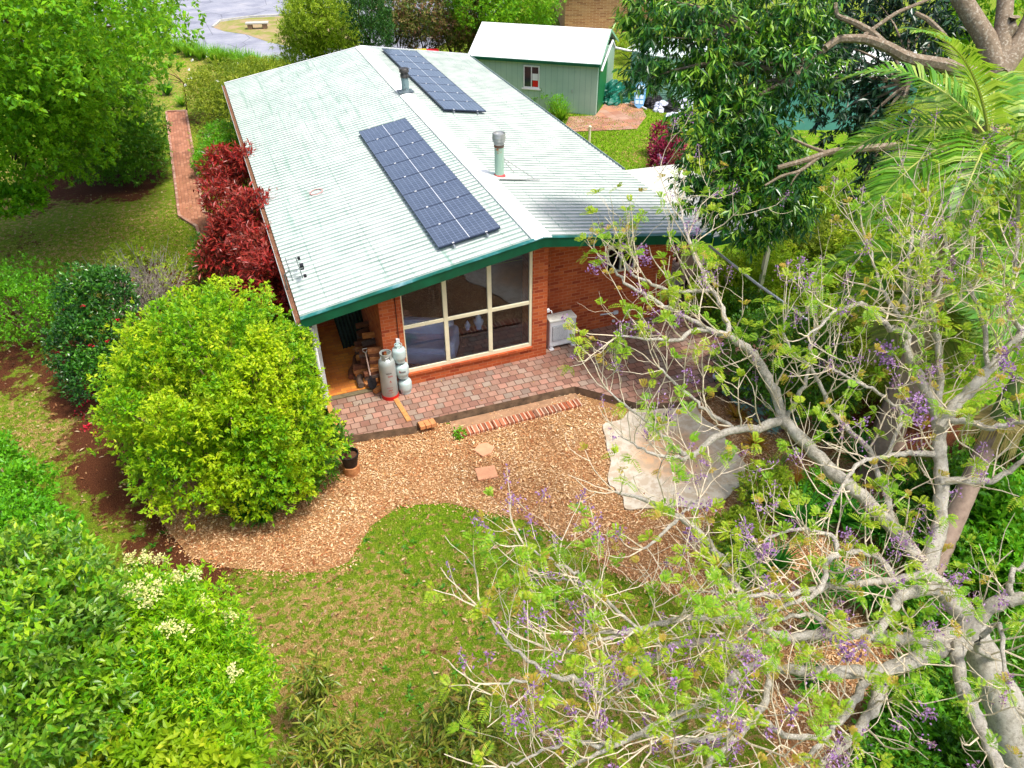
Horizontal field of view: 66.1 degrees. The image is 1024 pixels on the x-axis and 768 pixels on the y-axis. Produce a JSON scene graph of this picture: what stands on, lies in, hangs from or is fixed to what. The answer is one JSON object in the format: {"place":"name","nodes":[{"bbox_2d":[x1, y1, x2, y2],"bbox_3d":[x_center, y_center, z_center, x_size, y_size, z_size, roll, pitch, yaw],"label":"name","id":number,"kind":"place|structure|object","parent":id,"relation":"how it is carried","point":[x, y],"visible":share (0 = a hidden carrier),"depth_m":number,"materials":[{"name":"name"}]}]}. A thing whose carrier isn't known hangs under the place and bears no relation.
{"place":"outdoors","nodes":[
{"label":"outdoors","id":0,"kind":"place"},
{"bbox_2d":[168,111,224,237],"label":"brick path","id":1,"kind":"structure","parent":0,"point":[182,154],"depth_m":29.99,"materials":[{"name":"brick"}]},
{"bbox_2d":[165,110,205,241],"bbox_3d":[-12.671,-8.477,30.598,1.443,0.110,15.091,-15,39,-19],"label":"path edging","id":2,"kind":"object","parent":1,"relation":"on","point":[189,222],"visible":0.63,"depth_m":29.81,"materials":[{"name":"brick"}]},
{"bbox_2d":[4,0,504,61],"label":"road","id":3,"kind":"structure","parent":0,"point":[215,11],"depth_m":52.26,"materials":[{"name":"asphalt"}]},
{"bbox_2d":[213,13,356,47],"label":"verge","id":4,"kind":"structure","parent":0,"point":[258,31],"depth_m":49.83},
{"bbox_2d":[100,498,790,767],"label":"lawn grass","id":5,"kind":"structure","parent":0,"point":[412,608],"depth_m":13.41,"materials":[{"name":"plant"}]},
{"bbox_2d":[0,0,1023,767],"bbox_3d":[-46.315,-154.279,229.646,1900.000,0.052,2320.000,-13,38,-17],"label":"ground","id":6,"kind":"structure","parent":0,"point":[104,476],"depth_m":14.62,"materials":[{"name":"plant"}]},
{"bbox_2d":[0,251,89,356],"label":"shrub","id":7,"kind":"object","parent":6,"relation":"on","point":[41,302],"visible":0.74,"depth_m":19.71,"materials":[{"name":"green plant"}]},
{"bbox_2d":[0,429,105,556],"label":"shrub","id":8,"kind":"object","parent":6,"relation":"on","point":[21,499],"visible":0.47,"depth_m":14.05,"materials":[{"name":"green plant"}]},
{"bbox_2d":[0,509,173,767],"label":"leafy tree","id":9,"kind":"object","parent":6,"relation":"on","point":[61,591],"visible":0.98,"depth_m":9.54,"materials":[{"name":"green plant"}]},
{"bbox_2d":[40,260,143,406],"bbox_3d":[-9.813,-1.220,18.316,2.012,2.904,3.726,-6,37,-8],"label":"camellia","id":10,"kind":"object","parent":6,"relation":"on","point":[72,325],"visible":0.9,"depth_m":18.02,"materials":[{"name":"green plant"}]},
{"bbox_2d":[0,0,215,221],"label":"shade tree","id":11,"kind":"object","parent":6,"relation":"on","point":[69,39],"visible":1,"depth_m":20.90,"materials":[{"name":"green plant"}]},
{"bbox_2d":[56,74,172,187],"bbox_3d":[-14.777,-9.461,28.941,4.303,3.671,4.934,-13,38,-17],"label":"hedge bush","id":12,"kind":"object","parent":6,"relation":"on","point":[133,137],"visible":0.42,"depth_m":28.35,"materials":[{"name":"green plant"}]},
{"bbox_2d":[101,236,155,273],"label":"shrub","id":13,"kind":"object","parent":6,"relation":"on","point":[112,246],"visible":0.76,"depth_m":23.23,"materials":[{"name":"green plant"}]},
{"bbox_2d":[71,237,206,317],"bbox_3d":[-10.076,-2.826,21.413,3.453,1.822,2.954,12,38,17],"label":"bare shrub","id":14,"kind":"object","parent":6,"relation":"on","point":[160,291],"visible":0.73,"depth_m":21.61,"materials":[{"name":"grey plant"}]},
{"bbox_2d":[0,182,287,535],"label":"dead leaves","id":15,"kind":"object","parent":6,"relation":"on","point":[75,340],"visible":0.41,"depth_m":20.72,"materials":[{"name":"brown plant"}]},
{"bbox_2d":[0,198,311,534],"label":"lawn grass","id":16,"kind":"structure","parent":6,"relation":"on","point":[140,237],"depth_m":24.49,"materials":[{"name":"plant"}]},
{"bbox_2d":[38,640,277,767],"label":"shrub","id":17,"kind":"object","parent":6,"relation":"on","point":[128,752],"visible":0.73,"depth_m":9.61,"materials":[{"name":"green plant"}]},
{"bbox_2d":[46,549,287,767],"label":"flowering shrub","id":18,"kind":"object","parent":6,"relation":"on","point":[198,629],"visible":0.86,"depth_m":10.61,"materials":[{"name":"green plant"}]},
{"bbox_2d":[184,231,219,290],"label":"shrub","id":19,"kind":"object","parent":6,"relation":"on","point":[193,257],"visible":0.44,"depth_m":22.01,"materials":[{"name":"green plant"}]},
{"bbox_2d":[188,117,240,175],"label":"bed plant","id":20,"kind":"object","parent":6,"relation":"on","point":[226,137],"visible":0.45,"depth_m":30.32,"materials":[{"name":"green plant"}]},
{"bbox_2d":[193,137,261,223],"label":"red shrub","id":21,"kind":"object","parent":6,"relation":"on","point":[235,161],"visible":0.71,"depth_m":24.20,"materials":[{"name":"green plant"}]},
{"bbox_2d":[187,173,289,316],"bbox_3d":[-7.248,-3.693,21.358,3.077,3.262,6.862,-13,38,-17],"label":"red shrub","id":22,"kind":"object","parent":6,"relation":"on","point":[250,241],"visible":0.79,"depth_m":21.05,"materials":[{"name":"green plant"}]},
{"bbox_2d":[182,54,294,129],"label":"flowering shrub","id":23,"kind":"object","parent":6,"relation":"on","point":[234,69],"visible":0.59,"depth_m":34.08,"materials":[{"name":"green plant"}]},
{"bbox_2d":[277,647,343,721],"bbox_3d":[-2.900,4.497,11.409,1.022,1.786,0.960,-13,38,-17],"label":"sapling","id":24,"kind":"object","parent":6,"relation":"on","point":[315,682],"visible":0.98,"depth_m":11.11,"materials":[{"name":"green plant"}]},
{"bbox_2d":[266,0,364,64],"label":"wattle tree","id":25,"kind":"object","parent":6,"relation":"on","point":[320,40],"visible":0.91,"depth_m":37.09,"materials":[{"name":"green plant"}]},
{"bbox_2d":[264,696,408,767],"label":"shrub","id":26,"kind":"object","parent":6,"relation":"on","point":[330,734],"visible":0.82,"depth_m":10.45,"materials":[{"name":"green plant"}]},
{"bbox_2d":[337,0,397,47],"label":"cypress","id":27,"kind":"object","parent":6,"relation":"on","point":[370,23],"visible":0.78,"depth_m":34.94,"materials":[{"name":"green plant"}]},
{"bbox_2d":[330,722,448,767],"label":"sapling","id":28,"kind":"object","parent":6,"relation":"on","point":[396,750],"visible":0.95,"depth_m":10.14,"materials":[{"name":"green plant"}]},
{"bbox_2d":[368,0,424,48],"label":"photinia","id":29,"kind":"object","parent":6,"relation":"on","point":[397,41],"visible":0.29,"depth_m":41.93,"materials":[{"name":"green plant"}]},
{"bbox_2d":[387,0,455,50],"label":"photinia","id":30,"kind":"object","parent":6,"relation":"on","point":[415,29],"visible":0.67,"depth_m":40.61,"materials":[{"name":"green plant"}]},
{"bbox_2d":[129,516,721,739],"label":"lawn weeds","id":31,"kind":"object","parent":6,"relation":"on","point":[377,730],"visible":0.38,"depth_m":13.58,"materials":[{"name":"green plant"}]},
{"bbox_2d":[109,501,769,767],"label":"dead leaves","id":32,"kind":"object","parent":6,"relation":"on","point":[503,655],"visible":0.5,"depth_m":13.36,"materials":[{"name":"brown plant"}]},
{"bbox_2d":[415,0,485,52],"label":"photinia","id":33,"kind":"object","parent":6,"relation":"on","point":[438,23],"visible":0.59,"depth_m":40.62,"materials":[{"name":"green plant"}]},
{"bbox_2d":[402,667,528,767],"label":"sapling","id":34,"kind":"object","parent":6,"relation":"on","point":[436,726],"visible":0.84,"depth_m":10.17,"materials":[{"name":"green plant"}]},
{"bbox_2d":[447,0,493,52],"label":"photinia","id":35,"kind":"object","parent":6,"relation":"on","point":[468,38],"visible":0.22,"depth_m":41.35,"materials":[{"name":"green plant"}]},
{"bbox_2d":[222,45,779,407],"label":"house","id":36,"kind":"structure","parent":6,"relation":"on","point":[347,227],"depth_m":20.40,"materials":[{"name":"paint"}]},
{"bbox_2d":[334,309,364,348],"bbox_3d":[-4.064,-1.639,19.849,0.850,1.500,0.041,-21,13,-26],"label":"roofing sheet","id":37,"kind":"object","parent":36,"relation":"on","point":[346,327],"visible":0.3,"depth_m":19.84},
{"bbox_2d":[359,118,500,248],"bbox_3d":[-2.433,-5.529,20.799,1.492,0.148,8.502,-20,40,-11],"label":"solar array","id":38,"kind":"object","parent":36,"relation":"on","point":[446,206],"visible":1,"depth_m":20.03,"materials":[{"name":"glass"}]},
{"bbox_2d":[403,316,458,363],"bbox_3d":[-2.349,-1.095,19.392,2.020,0.765,1.030,3,36,4],"label":"sofa","id":39,"kind":"object","parent":36,"relation":"on","point":[425,344],"visible":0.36,"depth_m":19.21,"materials":[{"name":"fabric"}]},
{"bbox_2d":[382,48,485,113],"bbox_3d":[-2.984,-10.949,28.179,1.412,0.148,8.502,-5,36,-22],"label":"solar array","id":40,"kind":"object","parent":36,"relation":"on","point":[439,88],"visible":0.98,"depth_m":27.50,"materials":[{"name":"glass"}]},
{"bbox_2d":[400,251,532,372],"bbox_3d":[-1.000,-1.766,18.058,3.140,2.861,0.073,-13,38,-17],"label":"window","id":41,"kind":"structure","parent":36,"relation":"in","point":[445,318],"depth_m":18.37,"materials":[{"name":"beige metal"}]},
{"bbox_2d":[444,0,566,34],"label":"green tree","id":42,"kind":"object","parent":6,"relation":"on","point":[510,11],"visible":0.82,"depth_m":39.90,"materials":[{"name":"green plant"}]},
{"bbox_2d":[468,22,635,114],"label":"garden shed","id":43,"kind":"structure","parent":6,"relation":"on","point":[575,65],"depth_m":35.29,"materials":[{"name":"metal"}]},
{"bbox_2d":[522,65,540,90],"bbox_3d":[0.869,-13.743,35.289,0.880,1.040,0.060,9,37,13],"label":"window","id":44,"kind":"structure","parent":43,"relation":"in","point":[531,74],"depth_m":35.30,"materials":[{"name":"white metal"}]},
{"bbox_2d":[556,67,574,111],"bbox_3d":[2.377,-13.147,35.208,0.850,1.900,0.048,9,37,13],"label":"side door","id":45,"kind":"structure","parent":43,"relation":"in","point":[565,77],"depth_m":35.08,"materials":[{"name":"metal"}]},
{"bbox_2d":[146,393,1023,767],"bbox_3d":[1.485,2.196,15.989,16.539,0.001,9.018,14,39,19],"label":"mulch bed","id":46,"kind":"object","parent":6,"relation":"on","point":[414,492],"visible":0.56,"depth_m":15.59,"materials":[{"name":"wood"}]},
{"bbox_2d":[86,273,347,530],"bbox_3d":[-5.789,0.111,15.323,4.663,4.280,5.208,-13,38,-17],"label":"round bush","id":47,"kind":"object","parent":46,"relation":"on","point":[244,442],"visible":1,"depth_m":14.36,"materials":[{"name":"green plant"}]},
{"bbox_2d":[213,473,296,530],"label":"agapanthus","id":48,"kind":"object","parent":46,"relation":"on","point":[261,520],"visible":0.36,"depth_m":15.33,"materials":[{"name":"green plant"}]},
{"bbox_2d":[279,419,353,504],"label":"shrub","id":49,"kind":"object","parent":46,"relation":"on","point":[342,431],"visible":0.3,"depth_m":15.94,"materials":[{"name":"green plant"}]},
{"bbox_2d":[342,462,359,477],"bbox_3d":[-3.358,1.764,16.437,0.360,0.220,0.354,-13,38,-17],"label":"log round","id":50,"kind":"object","parent":46,"relation":"on","point":[352,473],"visible":0.71,"depth_m":16.32,"materials":[{"name":"brown wood"}]},
{"bbox_2d":[338,437,358,468],"bbox_3d":[-3.375,1.372,16.168,0.416,0.731,0.438,-13,38,-17],"label":"plant pot","id":51,"kind":"object","parent":50,"relation":"on","point":[349,458],"visible":0.86,"depth_m":16.18,"materials":[{"name":"black plastic"}]},
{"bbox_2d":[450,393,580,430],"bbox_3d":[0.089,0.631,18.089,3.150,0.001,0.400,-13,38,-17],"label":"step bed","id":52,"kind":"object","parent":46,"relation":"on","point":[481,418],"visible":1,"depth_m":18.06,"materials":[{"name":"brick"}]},
{"bbox_2d":[456,399,581,437],"bbox_3d":[0.191,0.779,17.878,3.016,0.090,0.256,-14,38,-17],"label":"brick step","id":53,"kind":"object","parent":46,"relation":"on","point":[491,425],"visible":0.98,"depth_m":17.83,"materials":[{"name":"brick"}]},
{"bbox_2d":[603,405,746,509],"bbox_3d":[3.255,1.485,16.884,3.094,0.043,3.451,-13,38,-17],"label":"drop sheet","id":54,"kind":"object","parent":46,"relation":"on","point":[647,481],"visible":0.62,"depth_m":16.56,"materials":[{"name":"fabric"}]},
{"bbox_2d":[706,504,776,557],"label":"shrub","id":55,"kind":"object","parent":46,"relation":"on","point":[732,515],"visible":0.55,"depth_m":14.34,"materials":[{"name":"green plant"}]},
{"bbox_2d":[717,537,776,591],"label":"shrub","id":56,"kind":"object","parent":46,"relation":"on","point":[744,571],"visible":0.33,"depth_m":13.77,"materials":[{"name":"green plant"}]},
{"bbox_2d":[720,377,800,435],"bbox_3d":[5.640,0.462,18.125,0.850,0.040,1.900,-24,46,-19],"label":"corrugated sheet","id":57,"kind":"object","parent":46,"relation":"on","point":[755,419],"visible":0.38,"depth_m":18.02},
{"bbox_2d":[734,373,798,422],"bbox_3d":[5.772,0.296,18.266,0.850,0.041,1.900,-15,42,-9],"label":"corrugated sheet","id":58,"kind":"object","parent":57,"relation":"on","point":[762,417],"visible":0.15,"depth_m":18.00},
{"bbox_2d":[732,458,803,520],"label":"shrub","id":59,"kind":"object","parent":46,"relation":"on","point":[782,480],"visible":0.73,"depth_m":15.08,"materials":[{"name":"green plant"}]},
{"bbox_2d":[764,533,803,576],"bbox_3d":[4.733,3.135,13.992,0.953,0.825,1.058,-13,38,-17],"label":"dracaena","id":60,"kind":"object","parent":46,"relation":"on","point":[781,557],"visible":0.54,"depth_m":14.01,"materials":[{"name":"green plant"}]},
{"bbox_2d":[764,477,835,531],"bbox_3d":[5.390,2.434,14.807,1.439,0.985,1.440,18,40,24],"label":"dracaena","id":61,"kind":"object","parent":46,"relation":"on","point":[802,509],"visible":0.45,"depth_m":14.85,"materials":[{"name":"green plant"}]},
{"bbox_2d":[797,464,859,518],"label":"shrub","id":62,"kind":"object","parent":46,"relation":"on","point":[823,486],"visible":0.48,"depth_m":15.05,"materials":[{"name":"green plant"}]},
{"bbox_2d":[796,546,872,604],"bbox_3d":[5.542,3.380,13.534,1.434,0.963,1.309,-13,38,-17],"label":"dracaena","id":63,"kind":"object","parent":46,"relation":"on","point":[820,575],"visible":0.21,"depth_m":13.56,"materials":[{"name":"green plant"}]},
{"bbox_2d":[810,479,881,538],"bbox_3d":[6.257,2.420,14.754,1.448,1.061,1.623,-13,38,-17],"label":"dracaena","id":64,"kind":"object","parent":46,"relation":"on","point":[844,523],"visible":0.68,"depth_m":14.79,"materials":[{"name":"green plant"}]},
{"bbox_2d":[827,420,894,474],"bbox_3d":[7.177,1.437,16.135,1.543,1.004,1.582,-13,38,-17],"label":"dracaena","id":65,"kind":"object","parent":46,"relation":"on","point":[860,449],"visible":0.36,"depth_m":16.26,"materials":[{"name":"green plant"}]},
{"bbox_2d":[838,557,908,614],"bbox_3d":[6.120,3.515,13.388,1.310,0.912,1.196,-13,38,-17],"label":"dracaena","id":66,"kind":"object","parent":46,"relation":"on","point":[873,590],"visible":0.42,"depth_m":13.42,"materials":[{"name":"green plant"}]},
{"bbox_2d":[845,488,925,553],"bbox_3d":[6.831,2.610,14.509,1.525,1.039,1.572,-13,38,-17],"label":"dracaena","id":67,"kind":"object","parent":46,"relation":"on","point":[875,532],"visible":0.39,"depth_m":14.55,"materials":[{"name":"green plant"}]},
{"bbox_2d":[839,704,945,767],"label":"shrub","id":68,"kind":"object","parent":46,"relation":"on","point":[907,758],"visible":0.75,"depth_m":10.98,"materials":[{"name":"green plant"}]},
{"bbox_2d":[867,570,955,651],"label":"shrub","id":69,"kind":"object","parent":46,"relation":"on","point":[918,618],"visible":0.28,"depth_m":12.75,"materials":[{"name":"green plant"}]},
{"bbox_2d":[860,675,964,754],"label":"shrub","id":70,"kind":"object","parent":46,"relation":"on","point":[926,728],"visible":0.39,"depth_m":11.23,"materials":[{"name":"green plant"}]},
{"bbox_2d":[816,27,1023,484],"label":"palm tree","id":71,"kind":"object","parent":46,"relation":"on","point":[987,110],"visible":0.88,"depth_m":11.68,"materials":[{"name":"plant"}]},
{"bbox_2d":[869,492,976,579],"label":"shrub","id":72,"kind":"object","parent":46,"relation":"on","point":[959,546],"visible":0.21,"depth_m":13.99,"materials":[{"name":"green plant"}]},
{"bbox_2d":[893,691,990,767],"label":"shrub","id":73,"kind":"object","parent":46,"relation":"on","point":[952,742],"visible":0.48,"depth_m":10.97,"materials":[{"name":"green plant"}]},
{"bbox_2d":[893,646,1018,730],"bbox_3d":[6.740,4.557,11.847,1.953,1.244,1.758,-13,38,-17],"label":"shrub","id":74,"kind":"object","parent":46,"relation":"on","point":[944,684],"visible":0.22,"depth_m":11.62,"materials":[{"name":"green plant"}]},
{"bbox_2d":[905,284,1023,610],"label":"palm tree","id":75,"kind":"object","parent":46,"relation":"on","point":[960,507],"visible":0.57,"depth_m":13.23,"materials":[{"name":"plant"}]},
{"bbox_2d":[943,526,1020,601],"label":"shrub","id":76,"kind":"object","parent":46,"relation":"on","point":[968,587],"visible":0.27,"depth_m":13.34,"materials":[{"name":"green plant"}]},
{"bbox_2d":[949,514,1023,633],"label":"shrub","id":77,"kind":"object","parent":46,"relation":"on","point":[1015,541],"visible":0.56,"depth_m":13.27,"materials":[{"name":"green plant"}]},
{"bbox_2d":[964,612,1023,696],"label":"shrub","id":78,"kind":"object","parent":46,"relation":"on","point":[1015,661],"visible":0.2,"depth_m":11.98,"materials":[{"name":"green plant"}]},
{"bbox_2d":[566,101,645,130],"bbox_3d":[4.719,-12.679,36.209,3.244,0.001,7.454,12,38,17],"label":"shed pad","id":79,"kind":"object","parent":6,"relation":"on","point":[611,112],"visible":0.75,"depth_m":34.98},
{"bbox_2d":[603,79,633,105],"bbox_3d":[4.883,-13.777,36.862,2.068,1.035,1.424,-13,38,-17],"label":"tarpaulin","id":80,"kind":"object","parent":79,"relation":"on","point":[611,97],"visible":0.71,"depth_m":36.56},
{"bbox_2d":[644,120,688,167],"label":"pink shrub","id":81,"kind":"object","parent":6,"relation":"on","point":[662,143],"visible":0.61,"depth_m":29.22,"materials":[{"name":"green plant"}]},
{"bbox_2d":[630,39,707,100],"bbox_3d":[7.392,-14.962,37.286,3.520,2.420,3.520,-13,38,-17],"label":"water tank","id":82,"kind":"object","parent":6,"relation":"on","point":[663,94],"visible":0.07,"depth_m":36.25,"materials":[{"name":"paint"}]},
{"bbox_2d":[423,109,1023,767],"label":"jacaranda tree","id":83,"kind":"object","parent":6,"relation":"on","point":[999,731],"visible":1,"depth_m":9.36,"materials":[{"name":"green plant"}]},
{"bbox_2d":[683,253,768,315],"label":"shrub","id":84,"kind":"object","parent":6,"relation":"on","point":[744,284],"visible":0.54,"depth_m":20.81,"materials":[{"name":"green plant"}]},
{"bbox_2d":[707,286,782,338],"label":"shrub","id":85,"kind":"object","parent":6,"relation":"on","point":[715,315],"visible":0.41,"depth_m":20.09,"materials":[{"name":"green plant"}]},
{"bbox_2d":[719,237,821,316],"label":"shrub","id":86,"kind":"object","parent":6,"relation":"on","point":[775,287],"visible":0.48,"depth_m":20.89,"materials":[{"name":"green plant"}]},
{"bbox_2d":[709,295,865,430],"bbox_3d":[6.130,-0.545,17.498,3.679,2.632,2.979,25,43,30],"label":"dense shrub","id":87,"kind":"object","parent":6,"relation":"on","point":[757,315],"visible":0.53,"depth_m":17.12,"materials":[{"name":"green plant"}]},
{"bbox_2d":[610,0,1023,282],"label":"mango tree","id":88,"kind":"object","parent":6,"relation":"on","point":[768,170],"visible":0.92,"depth_m":15.27,"materials":[{"name":"green plant"}]},
{"bbox_2d":[769,214,874,297],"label":"shrub","id":89,"kind":"object","parent":6,"relation":"on","point":[811,245],"visible":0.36,"depth_m":21.61,"materials":[{"name":"green plant"}]},
{"bbox_2d":[798,158,901,248],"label":"shrub","id":90,"kind":"object","parent":6,"relation":"on","point":[829,193],"visible":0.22,"depth_m":23.92,"materials":[{"name":"green plant"}]},
{"bbox_2d":[805,280,900,370],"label":"shrub","id":91,"kind":"object","parent":6,"relation":"on","point":[848,327],"visible":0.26,"depth_m":18.65,"materials":[{"name":"green plant"}]},
{"bbox_2d":[805,219,918,305],"bbox_3d":[9.606,-3.336,21.352,3.609,2.540,3.162,-13,38,-17],"label":"shrub","id":92,"kind":"object","parent":6,"relation":"on","point":[848,239],"visible":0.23,"depth_m":21.02,"materials":[{"name":"green plant"}]},
{"bbox_2d":[844,341,951,421],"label":"shrub","id":93,"kind":"object","parent":6,"relation":"on","point":[868,380],"visible":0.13,"depth_m":17.59,"materials":[{"name":"green plant"}]},
{"bbox_2d":[840,172,985,264],"bbox_3d":[12.023,-4.896,23.212,4.129,2.919,4.094,-13,38,-17],"label":"shrub","id":94,"kind":"object","parent":6,"relation":"on","point":[906,211],"visible":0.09,"depth_m":22.68,"materials":[{"name":"green plant"}]},
{"bbox_2d":[820,214,1023,450],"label":"palm tree","id":95,"kind":"object","parent":6,"relation":"on","point":[952,344],"visible":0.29,"depth_m":14.96,"materials":[{"name":"plant"}]},
{"bbox_2d":[890,442,984,519],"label":"shrub","id":96,"kind":"object","parent":6,"relation":"on","point":[928,464],"visible":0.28,"depth_m":15.07,"materials":[{"name":"green plant"}]},
{"bbox_2d":[900,289,999,386],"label":"shrub","id":97,"kind":"object","parent":6,"relation":"on","point":[965,363],"visible":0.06,"depth_m":18.52,"materials":[{"name":"green plant"}]},
{"bbox_2d":[932,446,1023,542],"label":"shrub","id":98,"kind":"object","parent":6,"relation":"on","point":[994,504],"visible":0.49,"depth_m":13.98,"materials":[{"name":"green plant"}]},
{"bbox_2d":[937,166,1023,255],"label":"shrub","id":99,"kind":"object","parent":6,"relation":"on","point":[1012,229],"visible":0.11,"depth_m":23.72,"materials":[{"name":"green plant"}]},
{"bbox_2d":[954,399,1023,471],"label":"shrub","id":100,"kind":"object","parent":6,"relation":"on","point":[1019,451],"visible":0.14,"depth_m":15.65,"materials":[{"name":"green plant"}]},
{"bbox_2d":[327,257,775,443],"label":"patio paving","id":101,"kind":"structure","parent":0,"point":[505,390],"depth_m":18.61,"materials":[{"name":"brick"}]},
{"bbox_2d":[378,349,398,400],"bbox_3d":[-2.824,-0.213,17.911,0.390,1.220,0.390,-13,38,-17],"label":"gas bottle","id":102,"kind":"object","parent":101,"relation":"on","point":[388,376],"visible":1,"depth_m":17.76,"materials":[{"name":"grey metal"}]},
{"bbox_2d":[546,310,576,350],"bbox_3d":[1.238,-1.397,19.804,0.840,0.850,0.509,-13,38,-17],"label":"air conditioner","id":103,"kind":"object","parent":101,"relation":"on","point":[557,334],"visible":0.69,"depth_m":19.57,"materials":[{"name":"white metal"}]},
{"bbox_2d":[555,0,655,37],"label":"neighbour house","id":104,"kind":"structure","parent":0,"point":[588,13],"depth_m":46.52,"materials":[{"name":"beige brick"}]},
{"bbox_2d":[552,101,863,206],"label":"lawn grass","id":105,"kind":"structure","parent":0,"point":[618,139],"depth_m":32.80,"materials":[{"name":"plant"}]},
{"bbox_2d":[747,45,928,130],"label":"neighbour garage","id":106,"kind":"structure","parent":0,"point":[807,125],"depth_m":33.36,"materials":[{"name":"metal"}]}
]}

